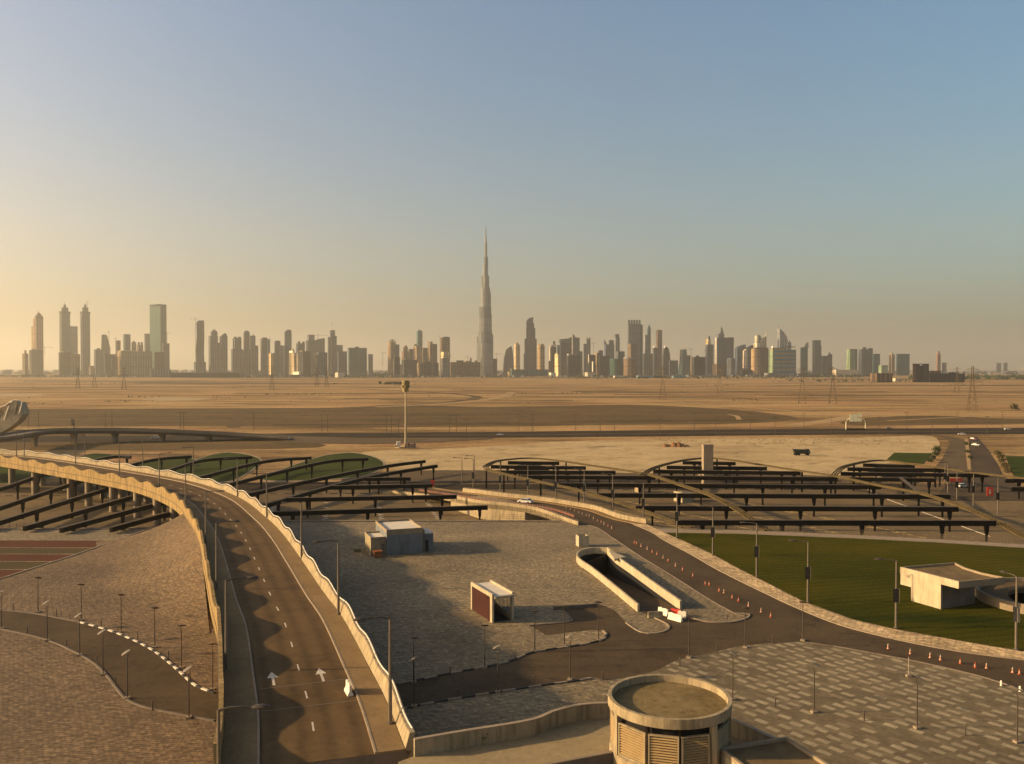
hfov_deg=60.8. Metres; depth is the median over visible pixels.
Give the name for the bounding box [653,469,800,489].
canopy beam
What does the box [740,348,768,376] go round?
apartment block
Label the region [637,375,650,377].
shed
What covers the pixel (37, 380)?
scrub strip
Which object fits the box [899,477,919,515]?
canopy beam
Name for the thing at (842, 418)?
dirt track
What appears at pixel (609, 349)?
office tower
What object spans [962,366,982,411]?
lattice pylon
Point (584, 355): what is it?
tower
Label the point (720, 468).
canopy beam
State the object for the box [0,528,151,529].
kerb
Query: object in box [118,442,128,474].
street lamp
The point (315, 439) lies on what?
slip road
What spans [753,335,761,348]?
sculpted tower
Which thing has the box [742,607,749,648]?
path lamp
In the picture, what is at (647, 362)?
glass tower
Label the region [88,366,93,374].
shed
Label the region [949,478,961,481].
red sign
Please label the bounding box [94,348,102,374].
tower
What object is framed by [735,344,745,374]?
office tower
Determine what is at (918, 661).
kerb
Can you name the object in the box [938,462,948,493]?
street lamp
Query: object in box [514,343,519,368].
apartment tower
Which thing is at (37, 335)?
tower
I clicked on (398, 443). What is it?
container
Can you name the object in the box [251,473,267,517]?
street lamp
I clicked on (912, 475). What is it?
canopy beam
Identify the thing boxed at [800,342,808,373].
glass tower
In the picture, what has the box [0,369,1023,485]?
desert
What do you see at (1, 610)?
path lamp
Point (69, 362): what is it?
office block
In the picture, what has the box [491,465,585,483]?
canopy beam
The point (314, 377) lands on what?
scrub strip
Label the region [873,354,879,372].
tower
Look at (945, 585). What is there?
building
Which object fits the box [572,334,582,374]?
office tower
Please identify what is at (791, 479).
canopy beam
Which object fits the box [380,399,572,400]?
scrub strip
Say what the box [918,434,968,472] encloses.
side road
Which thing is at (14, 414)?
swoop bridge
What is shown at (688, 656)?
path lamp
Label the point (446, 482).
retaining wall
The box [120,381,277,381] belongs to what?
scrub strip
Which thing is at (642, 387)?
scrub strip
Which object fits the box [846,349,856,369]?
glass tower
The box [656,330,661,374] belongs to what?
tower
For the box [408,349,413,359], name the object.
apartment tower
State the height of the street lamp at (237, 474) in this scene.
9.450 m
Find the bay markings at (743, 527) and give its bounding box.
[613,501,924,537]
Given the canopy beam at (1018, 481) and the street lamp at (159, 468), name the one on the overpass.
the street lamp at (159, 468)
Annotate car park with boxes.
[0,482,1023,543]
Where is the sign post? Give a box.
[905,657,911,676]
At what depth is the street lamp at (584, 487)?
229.15 m
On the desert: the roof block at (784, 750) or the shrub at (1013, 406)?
the shrub at (1013, 406)
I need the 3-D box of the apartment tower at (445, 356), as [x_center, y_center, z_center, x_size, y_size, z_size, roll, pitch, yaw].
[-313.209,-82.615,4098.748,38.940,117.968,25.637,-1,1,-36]
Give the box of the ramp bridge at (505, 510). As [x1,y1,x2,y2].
[393,487,646,524]
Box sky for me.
[0,0,1023,368]
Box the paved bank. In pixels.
[94,514,209,637]
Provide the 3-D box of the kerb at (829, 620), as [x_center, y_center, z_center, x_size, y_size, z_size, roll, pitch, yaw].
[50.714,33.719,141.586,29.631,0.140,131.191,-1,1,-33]
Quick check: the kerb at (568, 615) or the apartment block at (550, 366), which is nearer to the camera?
the kerb at (568, 615)
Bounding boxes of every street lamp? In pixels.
[75,435,85,464]
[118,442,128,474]
[133,440,142,467]
[159,452,171,486]
[182,447,193,475]
[185,465,199,504]
[205,490,224,544]
[214,520,239,588]
[217,704,269,763]
[223,576,257,670]
[224,458,237,496]
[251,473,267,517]
[281,501,302,558]
[312,540,340,614]
[353,616,393,724]
[464,458,474,487]
[491,461,501,491]
[518,464,528,493]
[545,466,556,498]
[574,468,585,501]
[601,473,613,509]
[631,481,644,516]
[664,492,678,537]
[698,505,714,555]
[739,522,758,577]
[788,539,810,602]
[874,558,899,627]
[936,460,946,490]
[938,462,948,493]
[947,467,958,499]
[963,471,974,505]
[987,477,999,513]
[1000,570,1019,649]
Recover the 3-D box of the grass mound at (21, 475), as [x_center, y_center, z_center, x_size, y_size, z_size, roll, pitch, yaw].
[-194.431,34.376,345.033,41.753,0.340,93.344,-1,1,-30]
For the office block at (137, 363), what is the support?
on the desert
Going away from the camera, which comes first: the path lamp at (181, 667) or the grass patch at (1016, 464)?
the path lamp at (181, 667)
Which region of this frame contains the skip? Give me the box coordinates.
[373,550,381,556]
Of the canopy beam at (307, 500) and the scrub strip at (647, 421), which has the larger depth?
the scrub strip at (647, 421)
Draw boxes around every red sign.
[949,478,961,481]
[987,487,992,495]
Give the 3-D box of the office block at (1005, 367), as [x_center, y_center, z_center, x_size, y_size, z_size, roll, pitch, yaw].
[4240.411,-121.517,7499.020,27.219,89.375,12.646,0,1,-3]
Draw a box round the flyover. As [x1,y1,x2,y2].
[0,428,292,446]
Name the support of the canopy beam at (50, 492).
on the car park
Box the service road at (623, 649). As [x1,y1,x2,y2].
[0,604,801,719]
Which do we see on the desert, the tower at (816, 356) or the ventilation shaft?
the tower at (816, 356)
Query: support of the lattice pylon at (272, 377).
on the desert
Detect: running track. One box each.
[0,540,98,547]
[0,548,94,553]
[0,554,72,560]
[0,562,48,568]
[0,570,29,577]
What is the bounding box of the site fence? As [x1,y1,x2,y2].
[169,372,238,377]
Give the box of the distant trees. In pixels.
[0,373,1023,381]
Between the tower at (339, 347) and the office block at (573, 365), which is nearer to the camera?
the office block at (573, 365)
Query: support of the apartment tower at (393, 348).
on the desert
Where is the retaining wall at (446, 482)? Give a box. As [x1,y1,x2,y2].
[220,480,887,484]
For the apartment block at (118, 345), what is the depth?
5192.86 m
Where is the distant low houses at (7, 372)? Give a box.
[0,369,1023,374]
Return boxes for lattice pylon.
[74,367,81,388]
[121,367,126,388]
[269,367,273,389]
[659,367,666,399]
[715,368,724,392]
[798,367,805,403]
[829,367,836,403]
[954,367,959,392]
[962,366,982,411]
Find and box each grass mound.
[0,467,52,483]
[76,453,111,459]
[138,458,194,470]
[175,453,259,481]
[263,453,382,480]
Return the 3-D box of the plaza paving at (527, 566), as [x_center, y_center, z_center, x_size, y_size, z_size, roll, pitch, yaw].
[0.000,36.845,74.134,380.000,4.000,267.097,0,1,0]
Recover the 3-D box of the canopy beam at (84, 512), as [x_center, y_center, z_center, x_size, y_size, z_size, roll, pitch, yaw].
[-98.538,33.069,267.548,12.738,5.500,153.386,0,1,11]
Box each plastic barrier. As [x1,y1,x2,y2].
[344,679,352,696]
[647,611,662,617]
[658,607,668,615]
[667,612,682,621]
[671,608,679,613]
[678,610,686,617]
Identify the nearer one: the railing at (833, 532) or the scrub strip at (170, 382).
the railing at (833, 532)
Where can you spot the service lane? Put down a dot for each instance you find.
(312, 487)
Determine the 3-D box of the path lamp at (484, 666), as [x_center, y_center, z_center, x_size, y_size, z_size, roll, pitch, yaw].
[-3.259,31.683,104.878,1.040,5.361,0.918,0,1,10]
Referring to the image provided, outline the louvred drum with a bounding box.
[608,674,731,763]
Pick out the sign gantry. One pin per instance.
(853, 418)
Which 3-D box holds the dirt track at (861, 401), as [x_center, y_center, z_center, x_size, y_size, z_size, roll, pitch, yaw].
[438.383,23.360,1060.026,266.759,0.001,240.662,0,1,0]
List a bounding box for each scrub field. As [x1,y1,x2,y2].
[0,430,325,450]
[18,405,795,427]
[841,416,1023,425]
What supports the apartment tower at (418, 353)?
on the desert
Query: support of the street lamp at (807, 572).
on the lawn
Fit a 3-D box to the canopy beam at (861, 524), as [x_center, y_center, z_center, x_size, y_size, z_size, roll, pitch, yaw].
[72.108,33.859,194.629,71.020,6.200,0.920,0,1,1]
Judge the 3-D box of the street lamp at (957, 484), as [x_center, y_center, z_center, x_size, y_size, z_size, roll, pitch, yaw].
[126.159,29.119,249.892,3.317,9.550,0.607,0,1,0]
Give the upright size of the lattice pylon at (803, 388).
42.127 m
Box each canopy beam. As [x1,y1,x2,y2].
[0,455,131,499]
[0,455,191,518]
[0,456,251,525]
[23,456,311,530]
[59,458,367,532]
[109,460,425,531]
[261,464,437,517]
[271,505,487,519]
[287,494,456,517]
[333,484,431,503]
[366,477,410,494]
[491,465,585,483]
[497,470,615,488]
[508,461,558,475]
[528,475,655,492]
[559,482,880,505]
[597,493,950,516]
[636,505,958,531]
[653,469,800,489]
[658,475,837,493]
[667,465,766,483]
[678,519,996,541]
[683,461,735,475]
[840,472,988,491]
[847,467,946,486]
[850,477,935,493]
[863,463,914,477]
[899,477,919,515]
[1005,479,1023,498]
[1011,486,1023,490]
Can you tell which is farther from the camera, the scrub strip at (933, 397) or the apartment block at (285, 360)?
the apartment block at (285, 360)
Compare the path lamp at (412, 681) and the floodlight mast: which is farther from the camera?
the floodlight mast
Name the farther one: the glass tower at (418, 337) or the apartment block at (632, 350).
the glass tower at (418, 337)
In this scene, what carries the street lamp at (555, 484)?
on the ramp bridge at (505, 510)
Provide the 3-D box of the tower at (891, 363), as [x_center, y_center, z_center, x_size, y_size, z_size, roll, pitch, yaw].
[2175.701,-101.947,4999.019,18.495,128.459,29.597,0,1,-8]
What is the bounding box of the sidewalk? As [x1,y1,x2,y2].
[635,524,1023,658]
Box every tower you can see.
[31,313,43,373]
[59,303,70,351]
[70,326,77,353]
[80,304,89,374]
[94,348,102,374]
[101,334,109,374]
[123,334,130,349]
[144,334,149,350]
[150,304,166,368]
[162,343,169,368]
[194,320,205,372]
[208,330,219,371]
[220,333,227,371]
[231,337,242,374]
[242,331,249,374]
[250,334,257,374]
[261,337,269,374]
[272,340,282,374]
[285,330,291,374]
[296,341,304,371]
[306,335,314,374]
[314,338,324,352]
[328,326,336,374]
[337,345,342,350]
[388,339,398,373]
[402,345,408,359]
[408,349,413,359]
[414,344,421,362]
[416,330,421,345]
[422,348,427,362]
[428,342,436,362]
[440,337,449,374]
[441,352,449,376]
[474,229,496,374]
[503,346,513,374]
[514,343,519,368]
[524,317,536,368]
[537,344,544,368]
[549,341,555,372]
[555,353,559,376]
[557,337,571,374]
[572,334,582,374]
[583,344,586,371]
[586,337,590,371]
[604,338,613,358]
[615,334,619,358]
[627,320,642,374]
[643,325,652,374]
[653,345,657,374]
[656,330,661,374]
[662,346,669,374]
[678,350,690,374]
[704,336,713,373]
[715,337,733,374]
[717,327,723,337]
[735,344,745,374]
[742,345,753,369]
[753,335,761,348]
[760,328,766,347]
[777,324,786,349]
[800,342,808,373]
[812,340,820,374]
[821,356,827,374]
[828,352,831,374]
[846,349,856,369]
[858,347,872,374]
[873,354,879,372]
[889,353,894,374]
[936,351,940,370]
[942,363,946,372]
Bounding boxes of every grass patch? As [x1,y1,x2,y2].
[887,453,932,463]
[1005,456,1023,476]
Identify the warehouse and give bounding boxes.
[150,369,170,376]
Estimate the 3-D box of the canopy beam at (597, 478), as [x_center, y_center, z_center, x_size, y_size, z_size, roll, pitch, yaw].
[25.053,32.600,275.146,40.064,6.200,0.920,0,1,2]
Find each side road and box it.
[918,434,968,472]
[934,437,1023,499]
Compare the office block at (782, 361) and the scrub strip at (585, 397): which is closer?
the scrub strip at (585, 397)
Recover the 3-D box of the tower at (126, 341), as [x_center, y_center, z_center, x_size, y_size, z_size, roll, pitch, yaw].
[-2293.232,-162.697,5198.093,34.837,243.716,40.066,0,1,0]
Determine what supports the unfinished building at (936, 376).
on the desert
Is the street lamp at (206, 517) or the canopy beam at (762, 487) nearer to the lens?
the street lamp at (206, 517)
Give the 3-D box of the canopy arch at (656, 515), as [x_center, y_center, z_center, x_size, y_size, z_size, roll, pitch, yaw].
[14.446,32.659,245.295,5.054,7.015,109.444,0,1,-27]
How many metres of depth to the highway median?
542.01 m
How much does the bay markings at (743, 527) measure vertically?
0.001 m
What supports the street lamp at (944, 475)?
on the side road at (982, 460)
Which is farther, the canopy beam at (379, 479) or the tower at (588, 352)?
the tower at (588, 352)
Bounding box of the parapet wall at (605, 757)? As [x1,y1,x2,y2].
[540,750,612,763]
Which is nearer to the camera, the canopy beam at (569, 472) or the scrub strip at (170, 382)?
the canopy beam at (569, 472)
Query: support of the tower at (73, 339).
on the desert
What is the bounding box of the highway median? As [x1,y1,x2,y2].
[519,431,985,434]
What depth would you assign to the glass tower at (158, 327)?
4873.67 m
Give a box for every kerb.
[0,493,383,495]
[0,528,149,578]
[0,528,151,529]
[0,609,78,621]
[0,628,214,721]
[5,493,382,495]
[80,621,208,690]
[84,623,215,693]
[195,452,261,482]
[259,452,384,481]
[282,521,559,521]
[398,630,607,683]
[403,677,591,709]
[407,679,579,708]
[415,634,607,680]
[512,489,718,490]
[519,489,717,490]
[529,609,573,625]
[553,603,597,609]
[585,524,744,615]
[625,617,669,633]
[631,523,1023,659]
[691,613,749,622]
[810,642,1023,690]
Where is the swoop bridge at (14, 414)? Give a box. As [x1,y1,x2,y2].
[0,399,29,433]
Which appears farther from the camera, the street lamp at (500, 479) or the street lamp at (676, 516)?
the street lamp at (500, 479)
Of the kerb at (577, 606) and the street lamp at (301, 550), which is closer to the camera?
the kerb at (577, 606)
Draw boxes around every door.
[381,544,384,554]
[425,540,427,550]
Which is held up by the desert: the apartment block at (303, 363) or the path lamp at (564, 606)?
the apartment block at (303, 363)
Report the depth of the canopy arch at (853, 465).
291.52 m
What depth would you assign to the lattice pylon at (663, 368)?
1114.30 m
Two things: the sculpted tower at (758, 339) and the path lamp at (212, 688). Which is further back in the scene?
the sculpted tower at (758, 339)
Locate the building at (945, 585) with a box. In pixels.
[900,562,1004,608]
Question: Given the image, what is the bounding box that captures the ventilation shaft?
[701,444,713,483]
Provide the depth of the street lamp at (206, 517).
152.47 m
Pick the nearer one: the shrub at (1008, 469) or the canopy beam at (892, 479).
the canopy beam at (892, 479)
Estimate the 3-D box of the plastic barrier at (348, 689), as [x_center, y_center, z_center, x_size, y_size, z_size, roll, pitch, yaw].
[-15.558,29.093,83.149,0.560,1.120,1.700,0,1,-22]
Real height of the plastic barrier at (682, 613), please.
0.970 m
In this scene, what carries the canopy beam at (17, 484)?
on the car park
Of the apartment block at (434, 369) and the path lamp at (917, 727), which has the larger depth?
the apartment block at (434, 369)
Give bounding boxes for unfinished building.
[450,358,480,375]
[787,339,790,349]
[870,373,892,381]
[912,364,928,381]
[929,371,964,381]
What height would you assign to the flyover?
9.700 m
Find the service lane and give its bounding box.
[0,483,909,492]
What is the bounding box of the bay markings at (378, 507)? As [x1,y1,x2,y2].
[270,502,438,519]
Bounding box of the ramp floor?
[603,573,678,611]
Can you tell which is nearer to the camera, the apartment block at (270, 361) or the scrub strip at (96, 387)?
the scrub strip at (96, 387)
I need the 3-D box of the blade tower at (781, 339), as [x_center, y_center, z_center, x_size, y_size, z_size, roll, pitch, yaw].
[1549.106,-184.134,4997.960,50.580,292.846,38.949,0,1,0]
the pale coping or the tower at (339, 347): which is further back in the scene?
the tower at (339, 347)
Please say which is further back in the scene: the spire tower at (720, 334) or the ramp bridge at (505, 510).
the spire tower at (720, 334)
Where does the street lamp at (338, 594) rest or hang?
on the overpass
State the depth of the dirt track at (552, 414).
739.27 m
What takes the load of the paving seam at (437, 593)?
on the plaza paving at (527, 566)
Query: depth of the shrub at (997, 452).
401.01 m
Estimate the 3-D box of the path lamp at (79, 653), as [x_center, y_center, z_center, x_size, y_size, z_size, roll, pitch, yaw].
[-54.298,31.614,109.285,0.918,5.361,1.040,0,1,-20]
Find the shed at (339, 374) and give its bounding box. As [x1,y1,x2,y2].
[335,373,344,376]
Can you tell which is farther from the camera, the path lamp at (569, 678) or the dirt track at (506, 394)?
the dirt track at (506, 394)
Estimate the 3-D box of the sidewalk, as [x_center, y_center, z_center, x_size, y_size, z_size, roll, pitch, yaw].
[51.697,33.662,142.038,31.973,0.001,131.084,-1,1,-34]
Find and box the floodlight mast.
[395,380,409,447]
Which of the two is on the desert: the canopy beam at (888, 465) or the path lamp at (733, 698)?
the canopy beam at (888, 465)
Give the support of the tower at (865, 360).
on the desert
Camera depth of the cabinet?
434.21 m
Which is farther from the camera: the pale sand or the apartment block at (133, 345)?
the apartment block at (133, 345)
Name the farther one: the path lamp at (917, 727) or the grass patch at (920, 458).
the grass patch at (920, 458)
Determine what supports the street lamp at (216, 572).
on the overpass
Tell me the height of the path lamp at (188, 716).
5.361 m
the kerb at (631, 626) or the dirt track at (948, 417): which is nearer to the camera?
the kerb at (631, 626)
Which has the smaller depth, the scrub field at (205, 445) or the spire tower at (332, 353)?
the scrub field at (205, 445)
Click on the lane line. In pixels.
(934, 516)
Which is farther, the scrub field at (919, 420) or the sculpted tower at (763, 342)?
the sculpted tower at (763, 342)
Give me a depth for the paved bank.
146.26 m
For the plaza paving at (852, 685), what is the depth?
93.73 m
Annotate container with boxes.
[394,441,400,446]
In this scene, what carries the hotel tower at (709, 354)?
on the desert
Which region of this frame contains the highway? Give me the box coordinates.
[9,428,1023,441]
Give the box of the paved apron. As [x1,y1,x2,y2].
[341,470,845,481]
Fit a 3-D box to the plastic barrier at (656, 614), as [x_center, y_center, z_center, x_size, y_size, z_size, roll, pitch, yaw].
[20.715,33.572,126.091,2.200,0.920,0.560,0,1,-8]
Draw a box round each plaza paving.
[0,520,1023,756]
[0,529,217,763]
[603,641,1023,763]
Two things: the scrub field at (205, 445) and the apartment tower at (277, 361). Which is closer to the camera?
the scrub field at (205, 445)
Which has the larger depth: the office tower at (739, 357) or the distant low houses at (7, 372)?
the distant low houses at (7, 372)
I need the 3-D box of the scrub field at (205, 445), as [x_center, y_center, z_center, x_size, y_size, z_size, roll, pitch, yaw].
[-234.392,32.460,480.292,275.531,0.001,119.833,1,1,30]
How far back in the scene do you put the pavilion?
169.61 m
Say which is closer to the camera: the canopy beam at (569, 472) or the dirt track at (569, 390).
the canopy beam at (569, 472)
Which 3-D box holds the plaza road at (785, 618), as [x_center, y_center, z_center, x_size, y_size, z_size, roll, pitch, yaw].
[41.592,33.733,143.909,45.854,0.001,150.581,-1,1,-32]
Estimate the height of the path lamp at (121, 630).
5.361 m
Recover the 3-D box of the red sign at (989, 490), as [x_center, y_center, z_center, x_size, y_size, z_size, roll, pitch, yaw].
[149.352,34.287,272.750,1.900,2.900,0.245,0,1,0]
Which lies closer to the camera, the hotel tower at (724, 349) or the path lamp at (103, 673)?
the path lamp at (103, 673)
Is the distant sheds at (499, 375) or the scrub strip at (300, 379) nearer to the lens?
the scrub strip at (300, 379)
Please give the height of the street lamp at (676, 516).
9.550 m
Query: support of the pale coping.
on the plaza paving at (527, 566)
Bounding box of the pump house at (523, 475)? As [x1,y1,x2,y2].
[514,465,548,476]
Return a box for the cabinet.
[405,443,415,447]
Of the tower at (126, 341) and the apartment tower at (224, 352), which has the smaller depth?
the apartment tower at (224, 352)
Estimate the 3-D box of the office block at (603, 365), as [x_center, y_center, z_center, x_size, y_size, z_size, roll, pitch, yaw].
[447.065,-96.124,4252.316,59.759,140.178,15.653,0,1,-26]
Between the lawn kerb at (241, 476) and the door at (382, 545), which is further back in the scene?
the lawn kerb at (241, 476)
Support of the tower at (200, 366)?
on the desert
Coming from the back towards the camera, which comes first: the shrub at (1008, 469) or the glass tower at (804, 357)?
the glass tower at (804, 357)
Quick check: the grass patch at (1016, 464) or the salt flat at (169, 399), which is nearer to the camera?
the grass patch at (1016, 464)
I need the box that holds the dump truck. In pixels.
[792,449,809,455]
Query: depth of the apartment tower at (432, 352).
4791.98 m
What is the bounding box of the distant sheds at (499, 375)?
[55,374,863,376]
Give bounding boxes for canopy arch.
[483,457,771,530]
[483,466,695,527]
[640,458,1023,538]
[830,460,1023,493]
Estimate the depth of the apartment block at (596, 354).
4237.32 m
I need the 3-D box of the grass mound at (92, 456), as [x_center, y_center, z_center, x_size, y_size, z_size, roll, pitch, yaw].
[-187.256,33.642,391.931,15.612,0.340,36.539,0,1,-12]
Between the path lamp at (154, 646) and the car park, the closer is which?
the path lamp at (154, 646)
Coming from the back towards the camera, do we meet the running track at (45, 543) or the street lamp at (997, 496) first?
the street lamp at (997, 496)
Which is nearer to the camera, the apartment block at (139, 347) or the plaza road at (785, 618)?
the plaza road at (785, 618)
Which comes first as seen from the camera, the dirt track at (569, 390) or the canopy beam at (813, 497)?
the canopy beam at (813, 497)
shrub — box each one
[931,445,940,451]
[993,450,1002,454]
[996,454,1004,458]
[997,457,1007,463]
[1001,461,1009,467]
[1003,466,1012,472]
[1009,402,1019,409]
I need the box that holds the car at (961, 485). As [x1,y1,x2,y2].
[959,483,967,487]
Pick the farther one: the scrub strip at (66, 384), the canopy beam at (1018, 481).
the scrub strip at (66, 384)
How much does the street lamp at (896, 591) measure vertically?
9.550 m
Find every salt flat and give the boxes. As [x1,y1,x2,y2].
[0,393,43,395]
[141,397,212,400]
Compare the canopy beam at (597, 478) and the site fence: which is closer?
the canopy beam at (597, 478)
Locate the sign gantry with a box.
[846,414,865,429]
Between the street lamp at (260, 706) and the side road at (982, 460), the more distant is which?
the side road at (982, 460)
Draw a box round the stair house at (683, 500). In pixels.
[673,491,693,502]
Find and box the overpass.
[0,449,414,763]
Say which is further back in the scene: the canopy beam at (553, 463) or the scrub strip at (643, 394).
the scrub strip at (643, 394)
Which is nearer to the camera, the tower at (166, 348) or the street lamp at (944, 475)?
the street lamp at (944, 475)
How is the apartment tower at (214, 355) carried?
on the desert
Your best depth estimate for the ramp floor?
140.58 m
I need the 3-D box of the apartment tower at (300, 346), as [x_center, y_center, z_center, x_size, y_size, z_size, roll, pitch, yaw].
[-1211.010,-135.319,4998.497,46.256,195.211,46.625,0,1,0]
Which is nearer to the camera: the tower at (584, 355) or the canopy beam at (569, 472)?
the canopy beam at (569, 472)
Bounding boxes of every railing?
[500,515,559,519]
[654,522,1018,543]
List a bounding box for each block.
[22,350,28,374]
[29,349,42,375]
[59,351,79,374]
[104,354,115,375]
[115,340,120,355]
[117,350,151,375]
[131,341,135,350]
[137,342,142,350]
[153,351,163,368]
[269,352,272,374]
[283,346,287,374]
[289,349,295,374]
[293,351,310,376]
[313,352,326,376]
[337,351,346,374]
[347,347,366,375]
[368,354,372,374]
[393,356,399,376]
[400,358,416,376]
[417,363,422,375]
[423,360,430,375]
[431,363,438,375]
[507,369,547,375]
[548,361,552,374]
[567,354,579,376]
[583,355,595,376]
[594,353,597,374]
[598,350,609,376]
[610,351,624,375]
[623,357,636,376]
[628,344,636,356]
[669,360,677,375]
[691,356,710,376]
[713,364,724,375]
[720,736,828,763]
[727,358,734,375]
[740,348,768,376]
[764,346,795,376]
[878,365,887,372]
[896,354,909,374]
[995,363,1000,372]
[1003,363,1006,370]
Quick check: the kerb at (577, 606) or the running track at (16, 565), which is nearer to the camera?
the kerb at (577, 606)
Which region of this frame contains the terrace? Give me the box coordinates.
[398,719,745,763]
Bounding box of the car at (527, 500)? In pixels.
[517,498,532,503]
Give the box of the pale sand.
[363,435,939,475]
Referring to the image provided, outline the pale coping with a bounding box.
[658,529,1023,547]
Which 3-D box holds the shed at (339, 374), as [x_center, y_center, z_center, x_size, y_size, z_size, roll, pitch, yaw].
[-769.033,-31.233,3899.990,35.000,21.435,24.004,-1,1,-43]
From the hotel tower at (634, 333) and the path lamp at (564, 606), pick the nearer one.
the path lamp at (564, 606)
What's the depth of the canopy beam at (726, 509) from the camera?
213.81 m
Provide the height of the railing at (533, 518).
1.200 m
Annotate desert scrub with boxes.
[4,380,995,445]
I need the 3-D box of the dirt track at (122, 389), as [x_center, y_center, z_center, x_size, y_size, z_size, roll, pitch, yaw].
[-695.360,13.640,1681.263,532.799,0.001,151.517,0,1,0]
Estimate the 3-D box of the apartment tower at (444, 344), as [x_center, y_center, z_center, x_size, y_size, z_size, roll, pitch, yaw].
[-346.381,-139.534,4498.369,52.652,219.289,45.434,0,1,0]
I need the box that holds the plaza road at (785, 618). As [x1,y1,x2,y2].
[592,525,1023,689]
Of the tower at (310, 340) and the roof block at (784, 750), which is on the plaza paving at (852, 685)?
the roof block at (784, 750)
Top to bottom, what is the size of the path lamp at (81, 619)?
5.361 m
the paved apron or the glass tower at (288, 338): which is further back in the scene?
the glass tower at (288, 338)
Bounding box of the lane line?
[868,489,988,535]
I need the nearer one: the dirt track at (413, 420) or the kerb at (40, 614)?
the kerb at (40, 614)
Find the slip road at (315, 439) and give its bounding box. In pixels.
[284,436,490,443]
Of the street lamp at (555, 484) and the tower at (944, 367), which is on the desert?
the tower at (944, 367)
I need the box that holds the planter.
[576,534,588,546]
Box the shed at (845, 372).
[832,370,857,376]
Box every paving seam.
[393,557,481,624]
[525,624,560,646]
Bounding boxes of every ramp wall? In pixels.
[576,547,681,611]
[975,577,1023,613]
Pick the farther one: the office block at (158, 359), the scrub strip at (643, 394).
the office block at (158, 359)
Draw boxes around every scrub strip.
[0,387,192,387]
[15,380,60,380]
[19,384,114,384]
[77,381,119,381]
[116,377,168,377]
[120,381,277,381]
[124,382,215,382]
[140,383,338,384]
[156,383,377,383]
[218,377,414,377]
[233,393,529,393]
[254,379,346,379]
[274,424,397,424]
[344,397,740,398]
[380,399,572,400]
[512,396,736,396]
[559,421,599,421]
[571,391,693,391]
[581,391,1016,392]
[606,421,688,421]
[614,394,673,394]
[620,387,665,387]
[638,389,855,389]
[690,420,756,420]
[764,385,1023,385]
[764,395,1023,395]
[848,397,1019,397]
[965,379,1022,379]
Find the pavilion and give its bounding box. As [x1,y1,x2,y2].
[365,519,432,555]
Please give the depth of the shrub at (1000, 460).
367.03 m
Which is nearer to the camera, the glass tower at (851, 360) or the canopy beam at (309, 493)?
the canopy beam at (309, 493)
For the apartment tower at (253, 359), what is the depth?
4990.84 m
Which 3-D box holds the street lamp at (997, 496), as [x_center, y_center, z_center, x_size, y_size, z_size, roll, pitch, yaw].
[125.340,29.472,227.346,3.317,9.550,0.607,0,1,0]
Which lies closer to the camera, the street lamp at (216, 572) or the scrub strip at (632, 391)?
the street lamp at (216, 572)
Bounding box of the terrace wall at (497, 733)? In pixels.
[413,701,776,756]
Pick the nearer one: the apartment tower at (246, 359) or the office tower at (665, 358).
the office tower at (665, 358)
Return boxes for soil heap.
[661,441,688,446]
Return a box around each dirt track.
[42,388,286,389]
[216,389,482,410]
[226,410,246,427]
[353,408,435,424]
[378,392,515,406]
[431,385,707,393]
[488,408,605,421]
[638,400,835,413]
[680,382,1015,392]
[726,414,741,419]
[756,398,960,404]
[782,412,876,425]
[885,414,1023,420]
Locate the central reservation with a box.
[965,439,970,469]
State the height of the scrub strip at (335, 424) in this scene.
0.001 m
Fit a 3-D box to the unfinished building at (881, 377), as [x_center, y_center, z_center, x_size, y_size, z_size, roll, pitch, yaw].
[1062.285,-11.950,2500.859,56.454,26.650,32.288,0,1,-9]
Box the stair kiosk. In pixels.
[471,579,515,622]
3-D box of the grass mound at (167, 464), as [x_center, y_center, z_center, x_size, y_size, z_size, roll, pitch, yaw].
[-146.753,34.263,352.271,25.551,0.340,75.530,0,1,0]
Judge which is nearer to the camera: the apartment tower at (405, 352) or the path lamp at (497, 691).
the path lamp at (497, 691)
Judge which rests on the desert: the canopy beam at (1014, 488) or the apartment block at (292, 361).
the apartment block at (292, 361)
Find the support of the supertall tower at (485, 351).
on the desert
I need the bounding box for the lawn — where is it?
[667,533,1023,650]
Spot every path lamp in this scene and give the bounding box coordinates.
[0,590,3,628]
[34,577,41,612]
[42,600,49,641]
[74,613,81,655]
[77,584,84,620]
[97,629,105,675]
[117,594,124,632]
[122,649,129,699]
[151,607,158,647]
[177,624,185,668]
[183,666,191,718]
[208,643,216,690]
[409,637,417,682]
[409,657,417,707]
[481,624,488,668]
[493,644,500,693]
[531,610,538,651]
[561,605,567,645]
[565,634,572,680]
[595,601,601,640]
[686,615,692,658]
[730,651,736,700]
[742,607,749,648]
[799,601,806,641]
[810,661,818,713]
[913,675,922,729]
[1013,687,1022,743]
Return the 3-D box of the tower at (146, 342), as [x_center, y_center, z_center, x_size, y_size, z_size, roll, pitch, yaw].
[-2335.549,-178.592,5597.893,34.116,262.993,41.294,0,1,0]
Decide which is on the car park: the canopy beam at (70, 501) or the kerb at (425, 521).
the canopy beam at (70, 501)
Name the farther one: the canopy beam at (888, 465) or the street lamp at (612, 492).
the canopy beam at (888, 465)

